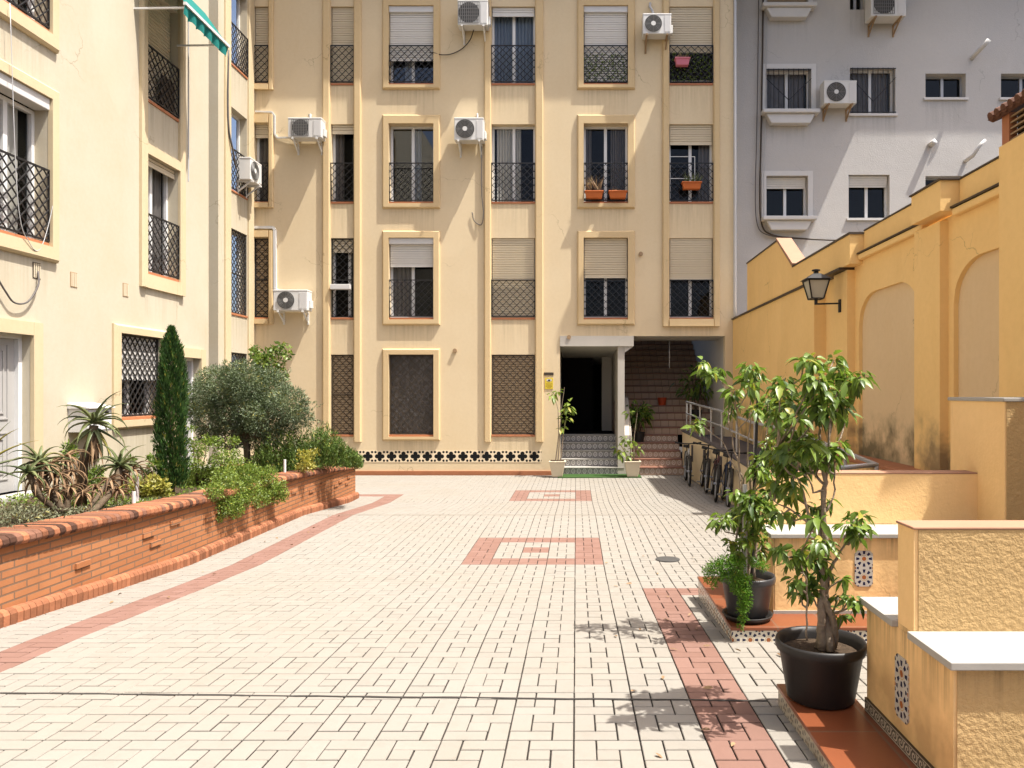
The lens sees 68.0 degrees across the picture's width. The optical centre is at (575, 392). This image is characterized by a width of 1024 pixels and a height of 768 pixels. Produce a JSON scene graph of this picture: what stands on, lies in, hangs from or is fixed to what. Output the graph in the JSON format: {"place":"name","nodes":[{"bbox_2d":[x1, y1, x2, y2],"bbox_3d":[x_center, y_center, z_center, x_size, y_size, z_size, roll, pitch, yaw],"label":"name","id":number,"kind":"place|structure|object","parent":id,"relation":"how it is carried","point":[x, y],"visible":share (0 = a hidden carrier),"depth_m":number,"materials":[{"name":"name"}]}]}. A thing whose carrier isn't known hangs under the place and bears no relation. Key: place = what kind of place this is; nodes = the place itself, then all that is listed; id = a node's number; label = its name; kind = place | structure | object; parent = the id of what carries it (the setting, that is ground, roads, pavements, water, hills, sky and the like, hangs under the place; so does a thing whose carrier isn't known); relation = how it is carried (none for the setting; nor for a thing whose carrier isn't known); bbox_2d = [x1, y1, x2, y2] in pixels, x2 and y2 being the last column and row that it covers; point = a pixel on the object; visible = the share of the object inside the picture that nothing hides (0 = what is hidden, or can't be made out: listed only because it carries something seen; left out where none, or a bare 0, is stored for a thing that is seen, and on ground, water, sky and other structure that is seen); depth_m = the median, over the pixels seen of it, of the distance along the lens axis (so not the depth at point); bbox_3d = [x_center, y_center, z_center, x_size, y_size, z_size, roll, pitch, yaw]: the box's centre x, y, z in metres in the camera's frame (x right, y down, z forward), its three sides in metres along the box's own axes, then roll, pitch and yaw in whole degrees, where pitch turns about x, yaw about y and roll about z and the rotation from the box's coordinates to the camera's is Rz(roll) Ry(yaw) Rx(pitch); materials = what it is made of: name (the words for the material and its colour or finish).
{"place":"outdoors","nodes":[
{"label":"outdoors","id":0,"kind":"place"},
{"bbox_2d":[0,418,866,767],"bbox_3d":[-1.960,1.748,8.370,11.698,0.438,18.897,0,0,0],"label":"courtyard paving","id":1,"kind":"structure","parent":0,"point":[280,593],"depth_m":4.77,"materials":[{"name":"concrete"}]},
{"bbox_2d":[0,0,217,501],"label":"side wing","id":2,"kind":"structure","parent":1,"relation":"on","point":[119,260],"depth_m":10.60,"materials":[{"name":"beige paint"}]},
{"bbox_2d":[0,58,58,262],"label":"window","id":3,"kind":"structure","parent":2,"relation":"in","point":[29,91],"depth_m":9.30,"materials":[{"name":"beige paint"}]},
{"bbox_2d":[0,0,58,53],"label":"window","id":4,"kind":"structure","parent":2,"relation":"in","point":[49,37],"depth_m":9.36,"materials":[{"name":"white metal"}]},
{"bbox_2d":[0,333,60,501],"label":"door","id":5,"kind":"structure","parent":2,"relation":"in","point":[10,344],"depth_m":9.15,"materials":[{"name":"grey paint"}]},
{"bbox_2d":[9,3,52,250],"bbox_3d":[-6.625,-3.137,9.246,0.025,2.803,0.895,0,0,-3],"label":"hanging cable","id":6,"kind":"object","parent":2,"relation":"attached to","point":[14,141],"visible":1,"depth_m":8.88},
{"bbox_2d":[67,402,114,431],"bbox_3d":[-6.550,0.336,10.218,0.300,0.389,0.560,0,0,0],"label":"mailbox","id":7,"kind":"object","parent":2,"relation":"attached to","point":[91,407],"visible":0.29,"depth_m":9.96,"materials":[{"name":"white paint"}]},
{"bbox_2d":[112,323,166,429],"bbox_3d":[-6.782,-0.230,11.595,0.295,1.540,1.390,0,0,0],"label":"window","id":8,"kind":"structure","parent":2,"relation":"in","point":[133,357],"depth_m":11.49,"materials":[{"name":"white metal"}]},
{"bbox_2d":[148,157,179,281],"bbox_3d":[-6.829,-2.782,12.220,0.312,1.875,1.000,0,0,0],"label":"window","id":9,"kind":"structure","parent":2,"relation":"in","point":[155,169],"depth_m":12.43,"materials":[{"name":"white metal"}]},
{"bbox_2d":[148,0,179,121],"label":"window","id":10,"kind":"structure","parent":2,"relation":"in","point":[159,62],"depth_m":12.30,"materials":[{"name":"black metal"}]},
{"bbox_2d":[160,74,174,113],"bbox_3d":[-6.710,-4.885,12.410,0.020,0.530,0.420,0,0,0],"label":"folded board","id":11,"kind":"object","parent":2,"relation":"on","point":[167,94],"visible":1,"depth_m":12.39,"materials":[{"name":"brown metal"}]},
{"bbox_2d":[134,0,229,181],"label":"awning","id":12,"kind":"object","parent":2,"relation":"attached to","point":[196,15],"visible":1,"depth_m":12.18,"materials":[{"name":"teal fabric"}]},
{"bbox_2d":[184,358,217,467],"bbox_3d":[-6.660,0.380,13.125,0.480,1.960,0.990,0,0,0],"label":"door","id":13,"kind":"structure","parent":2,"relation":"in","point":[189,361],"depth_m":13.36,"materials":[{"name":"grey paint"}]},
{"bbox_2d":[0,464,358,628],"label":"brick planter","id":14,"kind":"object","parent":1,"relation":"on","point":[50,565],"visible":0.66,"depth_m":6.89,"materials":[{"name":"orange brick"}]},
{"bbox_2d":[0,472,225,527],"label":"soil","id":15,"kind":"structure","parent":14,"relation":"in","point":[179,489],"depth_m":8.39,"materials":[{"name":"brown soil"}]},
{"bbox_2d":[0,424,40,480],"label":"yucca plant","id":16,"kind":"object","parent":15,"relation":"on","point":[2,452],"visible":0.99,"depth_m":6.58,"materials":[{"name":"green plant"}]},
{"bbox_2d":[0,443,100,516],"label":"aloe plant","id":17,"kind":"object","parent":15,"relation":"on","point":[44,468],"visible":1,"depth_m":6.88,"materials":[{"name":"green plant"}]},
{"bbox_2d":[0,495,168,530],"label":"ground cover","id":18,"kind":"object","parent":15,"relation":"on","point":[17,510],"visible":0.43,"depth_m":6.61,"materials":[{"name":"green plant"}]},
{"bbox_2d":[57,391,128,505],"bbox_3d":[-4.846,0.562,7.584,0.629,1.160,0.716,0,0,-10],"label":"aloe plant","id":19,"kind":"object","parent":15,"relation":"on","point":[93,447],"visible":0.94,"depth_m":7.57,"materials":[{"name":"green plant"}]},
{"bbox_2d":[59,439,161,483],"bbox_3d":[-5.491,0.825,8.920,1.213,0.583,0.446,0,0,-6],"label":"shrub","id":20,"kind":"object","parent":15,"relation":"on","point":[147,472],"visible":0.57,"depth_m":8.93,"materials":[{"name":"green plant"}]},
{"bbox_2d":[82,443,152,512],"bbox_3d":[-4.489,0.839,7.306,0.556,0.667,1.029,0,0,0],"label":"aloe plant","id":21,"kind":"object","parent":15,"relation":"on","point":[123,469],"visible":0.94,"depth_m":7.40,"materials":[{"name":"green plant"}]},
{"bbox_2d":[0,466,272,509],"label":"ground cover","id":22,"kind":"object","parent":15,"relation":"on","point":[20,498],"visible":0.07,"depth_m":8.57,"materials":[{"name":"green plant"}]},
{"bbox_2d":[128,472,175,500],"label":"variegated shrub","id":23,"kind":"object","parent":15,"relation":"on","point":[157,486],"visible":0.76,"depth_m":8.49,"materials":[{"name":"yellow plant"}]},
{"bbox_2d":[150,324,190,492],"bbox_3d":[-4.894,0.255,9.169,0.463,2.174,0.459,0,0,0],"label":"cypress tree","id":24,"kind":"object","parent":15,"relation":"on","point":[171,383],"visible":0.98,"depth_m":9.06,"materials":[{"name":"green plant"}]},
{"bbox_2d":[185,425,243,486],"bbox_3d":[-4.808,0.960,9.960,1.102,1.116,0.744,0,0,0],"label":"leafy shrub","id":25,"kind":"object","parent":15,"relation":"on","point":[202,475],"visible":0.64,"depth_m":9.88,"materials":[{"name":"green plant"}]},
{"bbox_2d":[186,353,325,464],"bbox_3d":[-5.055,0.342,11.594,2.317,1.924,1.424,0,0,0],"label":"olive tree","id":26,"kind":"object","parent":15,"relation":"on","point":[248,428],"visible":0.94,"depth_m":11.40,"materials":[{"name":"green plant"}]},
{"bbox_2d":[248,341,295,447],"bbox_3d":[-5.892,0.493,14.351,1.034,2.936,0.639,0,0,27],"label":"young tree","id":27,"kind":"object","parent":15,"relation":"on","point":[256,357],"visible":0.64,"depth_m":14.31,"materials":[{"name":"green plant"}]},
{"bbox_2d":[250,422,364,474],"bbox_3d":[-4.241,0.894,11.957,2.007,0.920,1.064,0,0,-35],"label":"rosemary bush","id":28,"kind":"object","parent":15,"relation":"on","point":[263,457],"visible":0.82,"depth_m":11.78,"materials":[{"name":"green plant"}]},
{"bbox_2d":[202,457,289,522],"bbox_3d":[-4.070,1.174,9.223,0.518,0.767,2.013,0,0,0],"label":"trailing shrub","id":29,"kind":"object","parent":14,"relation":"on","point":[233,481],"visible":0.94,"depth_m":9.15,"materials":[{"name":"green plant"}]},
{"bbox_2d":[294,447,320,472],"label":"flower shrub","id":30,"kind":"object","parent":14,"relation":"on","point":[303,466],"visible":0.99,"depth_m":11.20,"materials":[{"name":"yellow plant"}]},
{"bbox_2d":[0,692,767,700],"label":"expansion joint","id":31,"kind":"object","parent":1,"relation":"on","point":[377,696],"visible":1,"depth_m":3.95,"materials":[{"name":"grey concrete"}]},
{"bbox_2d":[110,515,779,757],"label":"fallen leaves","id":32,"kind":"object","parent":1,"relation":"on","point":[706,728],"visible":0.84,"depth_m":4.69,"materials":[{"name":"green plant"}]},
{"bbox_2d":[209,0,732,474],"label":"apartment building","id":33,"kind":"structure","parent":1,"relation":"on","point":[377,203],"depth_m":17.97,"materials":[{"name":"beige paint"}]},
{"bbox_2d":[227,50,236,168],"bbox_3d":[-7.599,-6.247,16.696,0.059,2.522,0.381,0,0,6],"label":"hanging cable","id":34,"kind":"object","parent":33,"relation":"attached to","point":[228,124],"visible":0.99,"depth_m":16.53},
{"bbox_2d":[231,0,247,79],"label":"window","id":35,"kind":"structure","parent":33,"relation":"in","point":[237,64],"depth_m":17.38,"materials":[{"name":"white metal"}]},
{"bbox_2d":[231,113,247,199],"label":"window","id":36,"kind":"structure","parent":33,"relation":"in","point":[237,151],"depth_m":17.40,"materials":[{"name":"white metal"}]},
{"bbox_2d":[231,229,247,317],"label":"window","id":37,"kind":"structure","parent":33,"relation":"in","point":[238,277],"depth_m":17.35,"materials":[{"name":"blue metal"}]},
{"bbox_2d":[237,157,261,198],"bbox_3d":[-7.505,-4.913,17.372,0.370,0.806,0.656,0,0,0],"label":"air conditioner","id":38,"kind":"object","parent":33,"relation":"attached to","point":[250,171],"visible":1,"depth_m":17.12,"materials":[{"name":"white paint"}]},
{"bbox_2d":[254,8,267,82],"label":"window","id":39,"kind":"structure","parent":33,"relation":"in","point":[261,45],"depth_m":18.02,"materials":[{"name":"white metal"}]},
{"bbox_2d":[254,125,267,201],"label":"window","id":40,"kind":"structure","parent":33,"relation":"in","point":[261,130],"depth_m":18.20,"materials":[{"name":"white metal"}]},
{"bbox_2d":[254,239,267,318],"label":"window","id":41,"kind":"structure","parent":33,"relation":"in","point":[261,245],"depth_m":18.02,"materials":[{"name":"brown metal"}]},
{"bbox_2d":[254,226,277,289],"bbox_3d":[-7.373,-3.142,17.935,0.695,1.605,0.089,0,0,0],"label":"pipe","id":42,"kind":"object","parent":33,"relation":"attached to","point":[274,254],"depth_m":17.90,"materials":[{"name":"white paint"}]},
{"bbox_2d":[273,290,312,324],"bbox_3d":[-6.633,-2.000,17.765,0.856,0.786,0.410,0,0,0],"label":"air conditioner","id":43,"kind":"object","parent":33,"relation":"attached to","point":[284,301],"visible":1,"depth_m":17.59,"materials":[{"name":"white paint"}]},
{"bbox_2d":[288,117,326,154],"bbox_3d":[-6.298,-6.021,17.765,0.836,0.766,0.410,0,0,0],"label":"air conditioner","id":44,"kind":"object","parent":33,"relation":"attached to","point":[306,129],"visible":1,"depth_m":17.59,"materials":[{"name":"white paint"}]},
{"bbox_2d":[330,8,353,84],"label":"window","id":45,"kind":"structure","parent":33,"relation":"in","point":[342,50],"depth_m":18.02,"materials":[{"name":"white metal"}]},
{"bbox_2d":[330,125,353,203],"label":"window","id":46,"kind":"structure","parent":33,"relation":"in","point":[338,132],"depth_m":18.14,"materials":[{"name":"white metal"}]},
{"bbox_2d":[331,239,353,319],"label":"window","id":47,"kind":"structure","parent":33,"relation":"in","point":[342,246],"depth_m":18.00,"materials":[{"name":"black metal"}]},
{"bbox_2d":[331,355,353,436],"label":"window","id":48,"kind":"structure","parent":33,"relation":"in","point":[342,365],"depth_m":18.02,"materials":[{"name":"brown metal"}]},
{"bbox_2d":[382,0,439,89],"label":"window","id":49,"kind":"structure","parent":33,"relation":"in","point":[414,24],"depth_m":17.95,"materials":[{"name":"white metal"}]},
{"bbox_2d":[382,115,439,208],"bbox_3d":[-3.914,-5.482,18.080,1.371,2.223,0.350,0,0,0],"label":"window","id":50,"kind":"structure","parent":33,"relation":"in","point":[416,199],"depth_m":17.92,"materials":[{"name":"beige paint"}]},
{"bbox_2d":[382,231,439,324],"bbox_3d":[-3.914,-2.718,18.080,1.371,2.239,0.350,0,0,0],"label":"window","id":51,"kind":"structure","parent":33,"relation":"in","point":[409,250],"depth_m":17.94,"materials":[{"name":"white metal"}]},
{"bbox_2d":[382,349,439,439],"bbox_3d":[-3.914,0.053,18.053,1.371,2.178,0.295,0,0,0],"label":"window","id":52,"kind":"structure","parent":33,"relation":"in","point":[414,373],"depth_m":18.05,"materials":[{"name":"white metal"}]},
{"bbox_2d":[454,118,486,157],"bbox_3d":[-2.475,-5.990,17.765,0.736,0.826,0.410,0,0,0],"label":"air conditioner","id":53,"kind":"object","parent":33,"relation":"attached to","point":[469,131],"visible":1,"depth_m":17.59,"materials":[{"name":"white paint"}]},
{"bbox_2d":[457,0,490,44],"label":"air conditioner","id":54,"kind":"object","parent":33,"relation":"attached to","point":[473,15],"visible":1,"depth_m":17.59,"materials":[{"name":"white paint"}]},
{"bbox_2d":[491,8,534,84],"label":"window","id":55,"kind":"structure","parent":33,"relation":"in","point":[513,29],"depth_m":18.20,"materials":[{"name":"blue glass"}]},
{"bbox_2d":[491,127,534,203],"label":"window","id":56,"kind":"structure","parent":33,"relation":"in","point":[508,163],"depth_m":18.19,"materials":[{"name":"white metal"}]},
{"bbox_2d":[491,239,534,319],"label":"window","id":57,"kind":"structure","parent":33,"relation":"in","point":[513,260],"depth_m":18.00,"materials":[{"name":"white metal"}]},
{"bbox_2d":[491,355,534,436],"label":"window","id":58,"kind":"structure","parent":33,"relation":"in","point":[513,376],"depth_m":18.02,"materials":[{"name":"brown metal"}]},
{"bbox_2d":[585,175,603,198],"bbox_3d":[0.389,-4.890,17.893,0.556,0.612,0.274,0,0,0],"label":"window box","id":59,"kind":"object","parent":33,"relation":"attached to","point":[594,194],"visible":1,"depth_m":17.80,"materials":[{"name":"orange ceramic"}]},
{"bbox_2d":[584,53,626,80],"bbox_3d":[0.707,-7.709,17.970,1.040,0.742,0.090,0,0,0],"label":"hedge screen","id":60,"kind":"object","parent":33,"relation":"on","point":[601,66],"visible":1,"depth_m":17.99,"materials":[{"name":"green plant"}]},
{"bbox_2d":[577,0,634,89],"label":"window","id":61,"kind":"structure","parent":33,"relation":"in","point":[603,28],"depth_m":17.95,"materials":[{"name":"white metal"}]},
{"bbox_2d":[577,115,634,208],"bbox_3d":[0.716,-5.482,18.080,1.371,2.223,0.350,0,0,0],"label":"window","id":62,"kind":"structure","parent":33,"relation":"in","point":[622,173],"depth_m":17.94,"materials":[{"name":"beige paint"}]},
{"bbox_2d":[577,231,634,324],"bbox_3d":[0.716,-2.718,18.053,1.371,2.239,0.295,0,0,0],"label":"window","id":63,"kind":"structure","parent":33,"relation":"in","point":[596,258],"depth_m":17.95,"materials":[{"name":"white metal"}]},
{"bbox_2d":[608,188,626,198],"bbox_3d":[0.990,-4.724,17.854,0.444,0.280,0.192,0,0,0],"label":"window box","id":64,"kind":"object","parent":33,"relation":"attached to","point":[617,194],"visible":1,"depth_m":17.79,"materials":[{"name":"orange ceramic"}]},
{"bbox_2d":[642,13,672,53],"bbox_3d":[1.910,-8.442,17.765,0.716,0.776,0.410,0,0,0],"label":"air conditioner","id":65,"kind":"object","parent":33,"relation":"attached to","point":[657,26],"visible":1,"depth_m":17.59,"materials":[{"name":"white paint"}]},
{"bbox_2d":[674,54,690,66],"bbox_3d":[2.517,-7.884,17.854,0.372,0.327,0.192,0,0,0],"label":"window box","id":66,"kind":"object","parent":33,"relation":"attached to","point":[681,61],"visible":1,"depth_m":17.79,"materials":[{"name":"pink plastic"}]},
{"bbox_2d":[669,8,712,84],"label":"window","id":67,"kind":"structure","parent":33,"relation":"in","point":[692,27],"depth_m":18.01,"materials":[{"name":"white metal"}]},
{"bbox_2d":[669,125,712,203],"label":"window","id":68,"kind":"structure","parent":33,"relation":"in","point":[700,135],"depth_m":18.02,"materials":[{"name":"white metal"}]},
{"bbox_2d":[669,239,712,318],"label":"window","id":69,"kind":"structure","parent":33,"relation":"in","point":[690,260],"depth_m":18.00,"materials":[{"name":"white metal"}]},
{"bbox_2d":[670,52,712,82],"bbox_3d":[2.752,-7.708,17.972,1.037,0.781,0.087,0,0,0],"label":"hedge screen","id":70,"kind":"object","parent":33,"relation":"on","point":[690,69],"visible":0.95,"depth_m":18.00,"materials":[{"name":"green plant"}]},
{"bbox_2d":[681,172,703,189],"bbox_3d":[2.764,-5.023,17.867,0.538,0.451,0.254,0,0,0],"label":"window box","id":71,"kind":"object","parent":33,"relation":"attached to","point":[687,184],"visible":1,"depth_m":17.80,"materials":[{"name":"orange ceramic"}]},
{"bbox_2d":[734,0,736,316],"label":"downpipe","id":72,"kind":"object","parent":33,"relation":"attached to","point":[735,158],"visible":0.9,"depth_m":17.89,"materials":[{"name":"grey metal"}]},
{"bbox_2d":[547,387,576,476],"bbox_3d":[-0.339,0.911,17.459,0.724,2.060,0.444,0,0,0],"label":"potted plant","id":73,"kind":"object","parent":1,"relation":"on","point":[557,467],"visible":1,"depth_m":17.41,"materials":[{"name":"green plant"}]},
{"bbox_2d":[561,434,623,473],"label":"entrance steps","id":74,"kind":"structure","parent":1,"relation":"on","point":[587,453],"depth_m":18.54,"materials":[{"name":"grey tile"}]},
{"bbox_2d":[558,474,641,477],"bbox_3d":[0.546,1.951,17.610,1.914,0.016,0.720,0,0,0],"label":"entrance mat","id":75,"kind":"object","parent":1,"relation":"on","point":[595,476],"visible":0.79,"depth_m":17.43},
{"bbox_2d":[611,411,644,476],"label":"potted plant","id":76,"kind":"object","parent":75,"relation":"on","point":[632,467],"visible":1,"depth_m":17.38,"materials":[{"name":"green plant"}]},
{"bbox_2d":[625,341,713,474],"bbox_3d":[2.433,0.175,20.705,2.210,3.620,5.450,0,0,0],"label":"stair flight","id":77,"kind":"object","parent":1,"relation":"on","point":[651,377],"visible":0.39,"depth_m":20.70,"materials":[{"name":"red tile"}]},
{"bbox_2d":[626,400,655,441],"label":"shade plant","id":78,"kind":"object","parent":77,"relation":"on","point":[646,415],"visible":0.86,"depth_m":18.89,"materials":[{"name":"green plant"}]},
{"bbox_2d":[668,363,713,418],"bbox_3d":[3.138,-0.046,19.843,1.392,1.503,1.469,0,0,0],"label":"shade plant","id":79,"kind":"object","parent":77,"relation":"on","point":[695,393],"visible":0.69,"depth_m":19.79,"materials":[{"name":"green plant"}]},
{"bbox_2d":[675,442,700,485],"bbox_3d":[2.399,1.499,16.239,0.582,0.921,1.635,0,0,4],"label":"bicycle","id":80,"kind":"object","parent":1,"relation":"on","point":[687,467],"visible":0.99,"depth_m":15.88,"materials":[{"name":"metal"}]},
{"bbox_2d":[693,442,723,492],"bbox_3d":[2.603,1.476,15.186,0.612,0.970,1.721,4,0,5],"label":"bicycle","id":81,"kind":"object","parent":1,"relation":"on","point":[706,467],"visible":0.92,"depth_m":14.81,"materials":[{"name":"black metal"}]},
{"bbox_2d":[702,446,735,501],"bbox_3d":[2.591,1.476,13.983,0.613,0.970,1.721,5,1,7],"label":"bicycle","id":82,"kind":"object","parent":1,"relation":"on","point":[716,480],"visible":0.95,"depth_m":13.60,"materials":[{"name":"black metal"}]},
{"bbox_2d":[713,448,749,506],"bbox_3d":[2.641,1.463,13.184,0.613,0.970,1.721,5,1,6],"label":"bicycle","id":83,"kind":"object","parent":1,"relation":"on","point":[728,476],"visible":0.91,"depth_m":12.82,"materials":[{"name":"black metal"}]},
{"bbox_2d":[681,401,878,512],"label":"railing","id":84,"kind":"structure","parent":1,"relation":"on","point":[697,452],"depth_m":14.72,"materials":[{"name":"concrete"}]},
{"bbox_2d":[697,470,977,643],"bbox_3d":[2.106,1.266,5.618,2.188,1.341,1.372,0,0,0],"label":"garden bench","id":85,"kind":"object","parent":1,"relation":"on","point":[888,499],"visible":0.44,"depth_m":5.61,"materials":[{"name":"yellow paint"}]},
{"bbox_2d":[681,356,783,630],"bbox_3d":[1.060,0.659,5.061,0.795,1.810,0.653,0,0,0],"label":"potted ficus","id":86,"kind":"object","parent":85,"relation":"on","point":[747,586],"visible":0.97,"depth_m":4.99,"materials":[{"name":"green plant"}]},
{"bbox_2d":[731,89,1023,469],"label":"garden wall","id":87,"kind":"structure","parent":1,"relation":"on","point":[926,285],"depth_m":8.52,"materials":[{"name":"paint"}]},
{"bbox_2d":[800,269,840,312],"bbox_3d":[3.534,-1.462,10.850,0.532,0.625,0.360,0,0,0],"label":"wall lantern","id":88,"kind":"object","parent":87,"relation":"attached to","point":[815,284],"depth_m":10.75,"materials":[{"name":"black metal"}]},
{"bbox_2d":[733,0,1023,317],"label":"white building","id":89,"kind":"structure","parent":1,"relation":"on","point":[922,78],"depth_m":19.00,"materials":[{"name":"paint"}]},
{"bbox_2d":[755,0,780,237],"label":"wall cable","id":90,"kind":"object","parent":89,"relation":"attached to","point":[756,126],"depth_m":18.93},
{"bbox_2d":[763,14,778,235],"bbox_3d":[5.938,-7.065,18.903,2.488,6.578,0.064,0,0,1],"label":"wall cable","id":91,"kind":"object","parent":89,"relation":"attached to","point":[765,122],"depth_m":18.93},
{"bbox_2d":[760,0,816,20],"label":"window","id":92,"kind":"structure","parent":89,"relation":"in","point":[776,10],"depth_m":18.78,"materials":[{"name":"metal"}]},
{"bbox_2d":[761,171,816,231],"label":"window","id":93,"kind":"structure","parent":89,"relation":"in","point":[784,223],"depth_m":18.96,"materials":[{"name":"white metal"}]},
{"bbox_2d":[760,64,819,125],"bbox_3d":[5.346,-7.474,18.997,1.427,1.555,0.595,0,0,0],"label":"window","id":94,"kind":"structure","parent":89,"relation":"in","point":[784,90],"depth_m":18.96,"materials":[{"name":"white paint"}]},
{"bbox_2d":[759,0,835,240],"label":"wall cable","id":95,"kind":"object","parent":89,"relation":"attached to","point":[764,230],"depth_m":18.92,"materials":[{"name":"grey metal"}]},
{"bbox_2d":[820,80,856,121],"bbox_3d":[6.527,-7.244,18.775,0.856,0.866,0.450,0,0,0],"label":"air conditioner","id":96,"kind":"object","parent":89,"relation":"attached to","point":[837,93],"visible":1,"depth_m":18.58,"materials":[{"name":"white paint"}]},
{"bbox_2d":[847,176,886,220],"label":"window","id":97,"kind":"structure","parent":89,"relation":"in","point":[865,182],"depth_m":19.10,"materials":[{"name":"white metal"}]},
{"bbox_2d":[849,67,897,115],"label":"window","id":98,"kind":"structure","parent":89,"relation":"in","point":[871,87],"depth_m":19.24,"materials":[{"name":"white metal"}]},
{"bbox_2d":[865,0,905,36],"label":"air conditioner","id":99,"kind":"object","parent":89,"relation":"attached to","point":[893,12],"visible":1,"depth_m":18.52,"materials":[{"name":"white paint"}]},
{"bbox_2d":[923,77,968,99],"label":"window","id":100,"kind":"structure","parent":89,"relation":"in","point":[941,79],"depth_m":19.18,"materials":[{"name":"metal"}]},
{"bbox_2d":[999,77,1023,99],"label":"window","id":101,"kind":"structure","parent":89,"relation":"in","point":[1019,79],"depth_m":19.18,"materials":[{"name":"metal"}]},
{"bbox_2d":[777,520,1023,767],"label":"garden bench","id":102,"kind":"object","parent":1,"relation":"on","point":[945,658],"visible":0.91,"depth_m":3.04,"materials":[{"name":"yellow paint"}]},
{"bbox_2d":[759,350,879,709],"bbox_3d":[1.145,0.634,3.582,0.638,1.688,0.692,0,0,0],"label":"potted ficus","id":103,"kind":"object","parent":102,"relation":"on","point":[822,660],"visible":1,"depth_m":3.54,"materials":[{"name":"green plant"}]},
{"bbox_2d":[948,397,1023,519],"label":"wall block","id":104,"kind":"structure","parent":1,"relation":"on","point":[987,439],"depth_m":5.40,"materials":[{"name":"yellow paint"}]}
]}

